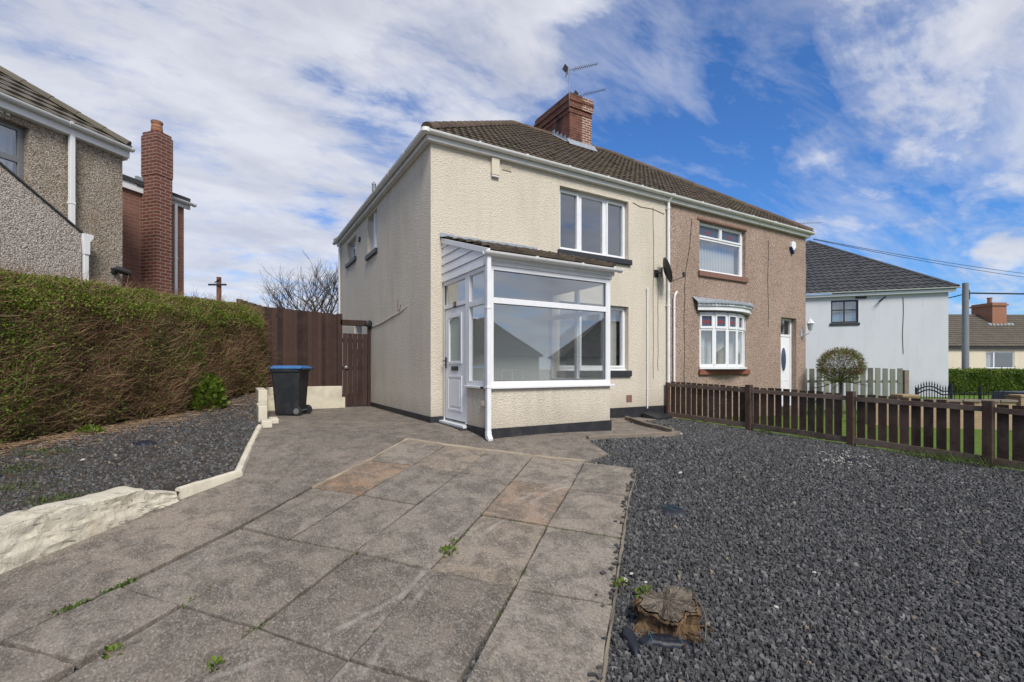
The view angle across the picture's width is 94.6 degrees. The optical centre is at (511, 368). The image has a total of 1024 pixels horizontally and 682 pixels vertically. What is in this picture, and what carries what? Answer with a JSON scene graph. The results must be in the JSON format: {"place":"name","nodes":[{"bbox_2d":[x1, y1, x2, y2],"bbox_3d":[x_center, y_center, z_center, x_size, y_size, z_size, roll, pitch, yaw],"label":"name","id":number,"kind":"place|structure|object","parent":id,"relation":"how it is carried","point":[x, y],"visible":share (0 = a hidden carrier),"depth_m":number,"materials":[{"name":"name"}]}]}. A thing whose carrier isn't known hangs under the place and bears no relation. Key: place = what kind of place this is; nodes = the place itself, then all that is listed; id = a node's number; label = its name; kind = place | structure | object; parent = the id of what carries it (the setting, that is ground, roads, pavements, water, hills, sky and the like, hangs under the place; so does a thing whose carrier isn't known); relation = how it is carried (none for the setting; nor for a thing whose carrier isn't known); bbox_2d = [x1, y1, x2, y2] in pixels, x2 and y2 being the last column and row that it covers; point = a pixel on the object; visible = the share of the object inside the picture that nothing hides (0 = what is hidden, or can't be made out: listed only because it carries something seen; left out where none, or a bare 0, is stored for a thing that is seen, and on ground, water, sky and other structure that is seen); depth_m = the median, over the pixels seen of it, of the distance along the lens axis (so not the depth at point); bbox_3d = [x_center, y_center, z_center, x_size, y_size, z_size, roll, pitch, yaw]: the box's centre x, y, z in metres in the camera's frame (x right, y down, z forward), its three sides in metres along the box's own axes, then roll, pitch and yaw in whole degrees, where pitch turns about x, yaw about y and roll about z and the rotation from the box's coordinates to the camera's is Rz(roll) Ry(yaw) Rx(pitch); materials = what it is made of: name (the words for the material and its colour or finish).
{"place":"outdoors","nodes":[
{"label":"outdoors","id":0,"kind":"place"},
{"bbox_2d":[0,392,256,533],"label":"raised bed","id":1,"kind":"object","parent":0,"point":[155,449],"visible":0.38,"depth_m":5.72,"materials":[{"name":"grey gravel"}]},
{"bbox_2d":[0,445,132,512],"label":"moss patch","id":2,"kind":"object","parent":1,"relation":"on","point":[57,497],"visible":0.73,"depth_m":4.62,"materials":[{"name":"green plant"}]},
{"bbox_2d":[75,424,104,432],"bbox_3d":[-5.897,0.844,6.611,0.340,0.148,0.349,0,0,-30],"label":"weed","id":3,"kind":"object","parent":1,"relation":"on","point":[86,427],"visible":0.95,"depth_m":6.59,"materials":[{"name":"green plant"}]},
{"bbox_2d":[0,393,259,515],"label":"slate chippings","id":4,"kind":"object","parent":1,"relation":"on","point":[67,477],"visible":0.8,"depth_m":5.67,"materials":[{"name":"grey gravel"}]},
{"bbox_2d":[0,392,273,464],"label":"twig litter","id":5,"kind":"object","parent":1,"relation":"on","point":[28,441],"visible":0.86,"depth_m":6.59,"materials":[{"name":"plant"}]},
{"bbox_2d":[0,256,280,444],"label":"privet hedge","id":6,"kind":"object","parent":1,"relation":"on","point":[74,352],"visible":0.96,"depth_m":7.22,"materials":[{"name":"green plant"}]},
{"bbox_2d":[132,440,157,446],"bbox_3d":[-4.870,0.994,6.262,0.316,0.095,0.166,0,0,-30],"label":"plastic scrap","id":7,"kind":"object","parent":1,"relation":"on","point":[145,443],"visible":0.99,"depth_m":6.24,"materials":[{"name":"grey plastic"}]},
{"bbox_2d":[185,371,230,410],"bbox_3d":[-5.729,0.427,8.901,0.760,0.744,0.800,0,0,-30],"label":"leafy shrub","id":8,"kind":"object","parent":1,"relation":"on","point":[208,389],"visible":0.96,"depth_m":8.77,"materials":[{"name":"green plant"}]},
{"bbox_2d":[236,299,267,386],"bbox_3d":[-5.864,-0.366,10.677,0.090,2.332,0.676,0,0,32],"label":"board fence","id":9,"kind":"object","parent":1,"relation":"on","point":[262,309],"visible":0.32,"depth_m":10.87,"materials":[{"name":"brown wood"}]},
{"bbox_2d":[0,405,675,681],"bbox_3d":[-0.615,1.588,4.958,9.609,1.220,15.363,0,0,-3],"label":"driveway","id":10,"kind":"structure","parent":0,"point":[291,457],"depth_m":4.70,"materials":[{"name":"concrete"}]},
{"bbox_2d":[47,598,91,615],"bbox_3d":[-2.764,1.498,2.962,0.099,0.062,0.220,0,0,36],"label":"moss strip","id":11,"kind":"object","parent":10,"relation":"on","point":[71,606],"visible":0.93,"depth_m":2.95,"materials":[{"name":"green plant"}]},
{"bbox_2d":[100,642,123,658],"bbox_3d":[-2.172,1.534,2.581,0.102,0.074,0.121,0,0,-30],"label":"weed","id":12,"kind":"object","parent":10,"relation":"on","point":[111,647],"visible":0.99,"depth_m":2.58,"materials":[{"name":"green plant"}]},
{"bbox_2d":[99,577,138,596],"bbox_3d":[-2.641,1.472,3.184,0.098,0.073,0.250,0,0,23],"label":"moss strip","id":13,"kind":"object","parent":10,"relation":"on","point":[127,582],"visible":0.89,"depth_m":3.19,"materials":[{"name":"green plant"}]},
{"bbox_2d":[0,387,278,573],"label":"retaining wall","id":14,"kind":"structure","parent":10,"relation":"on","point":[24,538],"depth_m":3.85,"materials":[{"name":"beige paint"}]},
{"bbox_2d":[202,655,228,671],"bbox_3d":[-1.556,1.556,2.486,0.161,0.080,0.111,0,0,-30],"label":"weed","id":15,"kind":"object","parent":10,"relation":"on","point":[217,661],"visible":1,"depth_m":2.50,"materials":[{"name":"green plant"}]},
{"bbox_2d":[269,365,313,415],"bbox_3d":[-4.625,0.460,9.934,0.723,1.040,0.590,0,0,2],"label":"wheelie bin","id":16,"kind":"object","parent":10,"relation":"on","point":[290,384],"visible":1,"depth_m":9.71,"materials":[{"name":"black plastic"}]},
{"bbox_2d":[263,306,344,410],"bbox_3d":[-5.043,-0.120,11.383,1.940,2.640,0.240,0,0,-30],"label":"board fence","id":17,"kind":"object","parent":10,"relation":"on","point":[313,339],"visible":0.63,"depth_m":11.46,"materials":[{"name":"brown wood"}]},
{"bbox_2d":[342,319,371,405],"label":"side gate","id":18,"kind":"structure","parent":10,"relation":"on","point":[350,367],"depth_m":12.02,"materials":[{"name":"brown wood"}]},
{"bbox_2d":[312,439,406,487],"bbox_3d":[-1.806,1.182,5.971,0.076,0.308,2.011,0,0,16],"label":"mortar joint","id":19,"kind":"object","parent":10,"relation":"on","point":[357,465],"visible":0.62,"depth_m":5.72,"materials":[{"name":"beige concrete"}]},
{"bbox_2d":[179,515,621,661],"bbox_3d":[-0.577,1.490,3.502,2.719,0.249,2.019,0,0,15],"label":"joint moss","id":20,"kind":"object","parent":10,"relation":"on","point":[523,571],"visible":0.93,"depth_m":3.20,"materials":[{"name":"green plant"}]},
{"bbox_2d":[439,544,457,556],"bbox_3d":[-0.504,1.423,3.737,0.172,0.098,0.172,0,0,-30],"label":"weed","id":21,"kind":"object","parent":10,"relation":"on","point":[446,547],"visible":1,"depth_m":3.71,"materials":[{"name":"green plant"}]},
{"bbox_2d":[406,438,584,462],"bbox_3d":[-0.313,1.154,6.514,2.625,0.259,0.107,0,0,18],"label":"mortar joint","id":22,"kind":"object","parent":10,"relation":"on","point":[487,450],"visible":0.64,"depth_m":6.45,"materials":[{"name":"beige concrete"}]},
{"bbox_2d":[587,467,636,681],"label":"stray chippings","id":23,"kind":"object","parent":10,"relation":"on","point":[599,676],"visible":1,"depth_m":3.53,"materials":[{"name":"gravel"}]},
{"bbox_2d":[600,468,637,681],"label":"paving edge","id":24,"kind":"object","parent":10,"relation":"on","point":[605,661],"visible":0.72,"depth_m":3.11,"materials":[{"name":"concrete"}]},
{"bbox_2d":[611,577,629,588],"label":"weed","id":25,"kind":"object","parent":24,"relation":"on","point":[619,582],"visible":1,"depth_m":3.36,"materials":[{"name":"green plant"}]},
{"bbox_2d":[642,412,672,419],"bbox_3d":[3.426,1.109,11.122,0.680,0.157,0.400,0,0,-42],"label":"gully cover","id":26,"kind":"object","parent":10,"relation":"on","point":[656,415],"visible":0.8,"depth_m":11.01,"materials":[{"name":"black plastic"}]},
{"bbox_2d":[0,0,1023,314],"label":"sky","id":27,"kind":"structure","parent":0,"point":[891,126],"materials":[{"name":"blue"}]},
{"bbox_2d":[74,418,1023,681],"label":"slate bed","id":28,"kind":"object","parent":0,"point":[820,662],"visible":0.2,"depth_m":3.25,"materials":[{"name":"grey gravel"}]},
{"bbox_2d":[620,626,639,657],"bbox_3d":[0.708,1.621,2.807,0.098,0.079,0.290,0,0,-2],"label":"weed membrane","id":29,"kind":"object","parent":28,"relation":"on","point":[628,634],"visible":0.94,"depth_m":2.79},
{"bbox_2d":[586,431,679,439],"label":"concrete kerb","id":30,"kind":"structure","parent":28,"relation":"on","point":[630,435],"depth_m":7.63,"materials":[{"name":"grey concrete"}]},
{"bbox_2d":[625,416,674,431],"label":"concrete kerb","id":31,"kind":"structure","parent":28,"relation":"on","point":[648,424],"depth_m":9.15,"materials":[{"name":"grey concrete"}]},
{"bbox_2d":[637,632,694,653],"bbox_3d":[0.911,1.626,2.811,0.359,0.068,0.115,0,0,4],"label":"weed membrane","id":32,"kind":"object","parent":28,"relation":"on","point":[666,641],"visible":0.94,"depth_m":2.78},
{"bbox_2d":[632,585,713,646],"bbox_3d":[1.009,1.553,2.967,0.462,0.265,0.438,0,0,30],"label":"tree stump","id":33,"kind":"object","parent":28,"relation":"on","point":[670,604],"visible":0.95,"depth_m":2.90,"materials":[{"name":"brown wood"}]},
{"bbox_2d":[660,504,687,518],"bbox_3d":[1.575,1.415,4.704,0.277,0.080,0.323,0,0,-30],"label":"weed membrane","id":34,"kind":"object","parent":28,"relation":"on","point":[669,509],"visible":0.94,"depth_m":4.64,"materials":[{"name":"plastic"}]},
{"bbox_2d":[351,418,1023,681],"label":"slate chippings","id":35,"kind":"object","parent":28,"relation":"on","point":[698,437],"visible":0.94,"depth_m":3.87,"materials":[{"name":"grey gravel"}]},
{"bbox_2d":[634,584,651,596],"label":"weed","id":36,"kind":"object","parent":35,"relation":"on","point":[644,590],"visible":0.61,"depth_m":3.25,"materials":[{"name":"green plant"}]},
{"bbox_2d":[760,429,771,434],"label":"weed","id":37,"kind":"object","parent":35,"relation":"on","point":[763,430],"visible":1,"depth_m":8.96,"materials":[{"name":"green plant"}]},
{"bbox_2d":[774,433,816,439],"bbox_3d":[5.248,1.241,8.742,0.328,0.099,1.004,0,0,-30],"label":"grass tuft","id":38,"kind":"object","parent":28,"relation":"on","point":[799,436],"visible":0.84,"depth_m":8.66,"materials":[{"name":"green plant"}]},
{"bbox_2d":[665,381,1023,469],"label":"picket fence","id":39,"kind":"object","parent":28,"relation":"on","point":[749,407],"visible":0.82,"depth_m":7.92,"materials":[{"name":"brown wood"}]},
{"bbox_2d":[817,450,874,466],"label":"stone chippings","id":40,"kind":"object","parent":28,"relation":"on","point":[842,458],"visible":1,"depth_m":6.62,"materials":[{"name":"gravel"}]},
{"bbox_2d":[847,458,857,462],"bbox_3d":[4.734,1.282,6.566,0.325,0.069,0.112,0,0,-30],"label":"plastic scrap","id":41,"kind":"object","parent":28,"relation":"on","point":[850,460],"visible":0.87,"depth_m":6.54,"materials":[{"name":"grey plastic"}]},
{"bbox_2d":[864,445,1023,471],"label":"grass tuft","id":42,"kind":"object","parent":28,"relation":"on","point":[940,458],"visible":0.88,"depth_m":6.79,"materials":[{"name":"green plant"}]},
{"bbox_2d":[678,395,1023,470],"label":"lawn","id":43,"kind":"structure","parent":0,"point":[977,441],"depth_m":10.65,"materials":[{"name":"green plant"}]},
{"bbox_2d":[807,346,869,417],"bbox_3d":[9.713,0.430,13.950,1.359,2.221,1.646,0,0,-30],"label":"topiary bush","id":44,"kind":"object","parent":43,"relation":"on","point":[841,372],"visible":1,"depth_m":13.84,"materials":[{"name":"green plant"}]},
{"bbox_2d":[806,368,908,408],"bbox_3d":[10.825,0.796,15.097,3.456,1.632,0.120,0,0,3],"label":"picket fence","id":45,"kind":"object","parent":43,"relation":"on","point":[902,381],"visible":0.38,"depth_m":15.05,"materials":[{"name":"grey wood"}]},
{"bbox_2d":[915,381,952,398],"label":"iron gate","id":46,"kind":"structure","parent":43,"relation":"on","point":[950,387],"depth_m":13.19,"materials":[{"name":"black metal"}]},
{"bbox_2d":[865,386,1023,429],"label":"garden wall","id":47,"kind":"structure","parent":43,"relation":"on","point":[1010,400],"depth_m":12.18,"materials":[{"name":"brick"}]},
{"bbox_2d":[948,366,1023,394],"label":"clipped hedge","id":48,"kind":"object","parent":43,"relation":"on","point":[971,380],"visible":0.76,"depth_m":25.50,"materials":[{"name":"green plant"}]},
{"bbox_2d":[991,391,1023,398],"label":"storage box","id":49,"kind":"object","parent":43,"relation":"on","point":[1007,392],"visible":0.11,"depth_m":14.66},
{"bbox_3d":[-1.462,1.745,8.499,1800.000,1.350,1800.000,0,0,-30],"label":"ground","id":50,"kind":"structure","parent":0,"visible":0},
{"bbox_2d":[208,277,226,299],"bbox_3d":[-21.700,-2.625,34.975,1.300,8.250,0.450,0,0,0],"label":"telegraph pole","id":51,"kind":"object","parent":50,"relation":"on","point":[218,284],"visible":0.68,"depth_m":34.85,"materials":[{"name":"orange wood"}]},
{"bbox_2d":[255,252,337,313],"bbox_3d":[-7.022,-1.771,18.323,5.130,5.949,6.126,0,0,-30],"label":"bare tree","id":52,"kind":"object","parent":50,"relation":"on","point":[279,303],"visible":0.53,"depth_m":17.97,"materials":[{"name":"brown plant"}]},
{"bbox_2d":[332,92,673,422],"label":"semi detached house","id":53,"kind":"structure","parent":50,"relation":"on","point":[433,184],"depth_m":10.40,"materials":[{"name":"paint"}]},
{"bbox_2d":[345,240,356,268],"bbox_3d":[-4.779,-3.505,14.292,0.260,0.750,1.370,0,0,-30],"label":"window","id":54,"kind":"structure","parent":53,"relation":"in","point":[354,257],"depth_m":14.36,"materials":[{"name":"plastic"}]},
{"bbox_2d":[365,218,377,260],"bbox_3d":[-3.527,-3.420,12.157,0.260,1.120,1.080,0,0,-30],"label":"window","id":55,"kind":"structure","parent":53,"relation":"in","point":[375,250],"depth_m":12.20,"materials":[{"name":"plastic"}]},
{"bbox_2d":[491,157,499,177],"bbox_3d":[-0.322,-3.875,9.126,0.170,0.370,0.068,0,0,-30],"label":"alarm box","id":56,"kind":"object","parent":53,"relation":"attached to","point":[495,167],"visible":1,"depth_m":9.09,"materials":[{"name":"white plastic"}]},
{"bbox_2d":[437,233,623,441],"bbox_3d":[0.276,-0.584,8.393,2.710,3.767,1.982,0,0,-30],"label":"porch","id":57,"kind":"object","parent":53,"relation":"attached to","point":[500,305],"visible":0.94,"depth_m":8.07,"materials":[{"name":"plastic"}]},
{"bbox_2d":[443,304,464,422],"bbox_3d":[-0.998,-0.077,8.177,0.125,1.967,0.912,0,0,-30],"label":"door","id":58,"kind":"structure","parent":57,"relation":"in","point":[454,360],"depth_m":8.18,"materials":[{"name":"plastic"}]},
{"bbox_2d":[443,265,609,424],"bbox_3d":[0.233,-0.310,8.464,2.440,2.500,1.776,0,0,-30],"label":"window frame","id":59,"kind":"structure","parent":57,"relation":"in","point":[580,310],"depth_m":7.85,"materials":[{"name":"plastic"}]},
{"bbox_2d":[562,63,596,111],"bbox_3d":[2.072,-8.482,14.265,1.077,1.565,0.280,0,0,-12],"label":"television aerial","id":60,"kind":"object","parent":53,"relation":"attached to","point":[565,69],"visible":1,"depth_m":14.18,"materials":[{"name":"grey metal"}]},
{"bbox_2d":[574,88,605,95],"bbox_3d":[2.528,-8.562,15.344,1.077,1.125,0.280,0,0,-12],"label":"television aerial","id":61,"kind":"object","parent":53,"relation":"attached to","point":[577,93],"visible":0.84,"depth_m":15.29,"materials":[{"name":"grey metal"}]},
{"bbox_2d":[557,188,631,265],"bbox_3d":[1.820,-3.115,10.494,2.080,1.470,0.260,0,0,-30],"label":"window","id":62,"kind":"structure","parent":53,"relation":"in","point":[603,255],"depth_m":10.64,"materials":[{"name":"plastic"}]},
{"bbox_2d":[557,302,631,376],"bbox_3d":[1.767,-0.615,10.565,2.100,1.610,0.417,0,0,-30],"label":"window","id":63,"kind":"structure","parent":53,"relation":"in","point":[564,370],"depth_m":10.89,"materials":[{"name":"plastic"}]},
{"bbox_2d":[654,257,684,282],"bbox_3d":[3.758,-2.329,11.269,0.507,0.596,0.504,0,0,-30],"label":"satellite dish","id":64,"kind":"object","parent":53,"relation":"attached to","point":[666,267],"visible":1,"depth_m":11.16,"materials":[{"name":"black metal"}]},
{"bbox_2d":[560,145,815,417],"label":"semi detached house","id":65,"kind":"structure","parent":50,"relation":"on","point":[738,304],"depth_m":13.29,"materials":[{"name":"paint"}]},
{"bbox_2d":[698,222,748,282],"bbox_3d":[5.608,-3.100,12.792,2.060,1.440,0.372,0,0,-30],"label":"window","id":66,"kind":"structure","parent":65,"relation":"in","point":[716,246],"depth_m":12.91,"materials":[{"name":"plastic"}]},
{"bbox_2d":[693,296,754,374],"bbox_3d":[5.761,-0.838,12.531,2.506,2.015,0.634,0,0,-30],"label":"bow window","id":67,"kind":"structure","parent":65,"relation":"in","point":[721,329],"depth_m":12.40,"materials":[{"name":"plastic"}]},
{"bbox_2d":[781,337,789,403],"bbox_3d":[8.250,0.070,14.404,0.700,2.050,0.053,0,0,-30],"label":"door","id":68,"kind":"structure","parent":65,"relation":"in","point":[785,341],"depth_m":14.46,"materials":[{"name":"plastic"}]},
{"bbox_2d":[789,241,795,254],"bbox_3d":[8.480,-3.637,14.278,0.237,0.386,0.088,0,0,-30],"label":"alarm box","id":69,"kind":"object","parent":65,"relation":"attached to","point":[792,246],"visible":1,"depth_m":14.24,"materials":[{"name":"plastic"}]},
{"bbox_2d":[801,317,813,336],"bbox_3d":[9.036,-1.266,14.439,0.232,0.572,0.375,0,0,-30],"label":"wall lantern","id":70,"kind":"object","parent":65,"relation":"attached to","point":[810,323],"depth_m":14.35,"materials":[{"name":"plastic"}]},
{"bbox_2d":[813,239,1020,276],"bbox_3d":[22.676,-3.900,19.935,28.653,0.418,0.017,0,0,-22],"label":"overhead wire","id":71,"kind":"object","parent":65,"relation":"attached to","point":[914,259],"visible":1,"depth_m":16.51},
{"bbox_2d":[816,239,1023,273],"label":"overhead wire","id":72,"kind":"object","parent":65,"relation":"attached to","point":[915,257],"visible":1,"depth_m":16.46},
{"bbox_2d":[806,240,960,396],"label":"white house","id":73,"kind":"structure","parent":50,"relation":"on","point":[879,314],"depth_m":25.05,"materials":[{"name":"paint"}]},
{"bbox_2d":[830,300,859,325],"bbox_3d":[17.946,-2.990,25.560,1.380,1.360,0.332,0,0,19],"label":"window","id":74,"kind":"structure","parent":73,"relation":"in","point":[843,312],"depth_m":25.59,"materials":[{"name":"black glass"}]},
{"bbox_2d":[961,283,969,368],"bbox_3d":[26.122,-1.621,27.131,0.847,6.499,0.340,0,0,-30],"label":"telegraph pole","id":75,"kind":"object","parent":50,"relation":"on","point":[965,323],"visible":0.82,"depth_m":26.89,"materials":[{"name":"wood"}]},
{"bbox_2d":[969,292,1023,294],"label":"overhead wire","id":76,"kind":"object","parent":75,"relation":"attached to","point":[995,293],"visible":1,"depth_m":27.31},
{"bbox_2d":[948,297,1023,369],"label":"distant house","id":77,"kind":"structure","parent":50,"relation":"on","point":[996,335],"depth_m":43.36,"materials":[{"name":"paint"}]},
{"bbox_2d":[986,351,1014,369],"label":"window","id":78,"kind":"structure","parent":77,"relation":"in","point":[989,354],"depth_m":42.32,"materials":[{"name":"plastic"}]},
{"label":"lawn","id":79,"kind":"structure","parent":0,"visible":0},
{"bbox_2d":[0,66,196,295],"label":"detached house","id":80,"kind":"structure","parent":79,"relation":"on","point":[73,198],"depth_m":8.40,"materials":[{"name":"paint"}]},
{"bbox_2d":[0,120,23,180],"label":"window","id":81,"kind":"structure","parent":80,"relation":"in","point":[7,157],"depth_m":7.69,"materials":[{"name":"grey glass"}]},
{"bbox_2d":[111,266,131,275],"bbox_3d":[-7.399,-1.843,8.960,0.210,0.161,0.266,0,0,31],"label":"security light","id":82,"kind":"object","parent":80,"relation":"attached to","point":[119,269],"visible":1,"depth_m":8.90,"materials":[{"name":"black plastic"}]}
]}

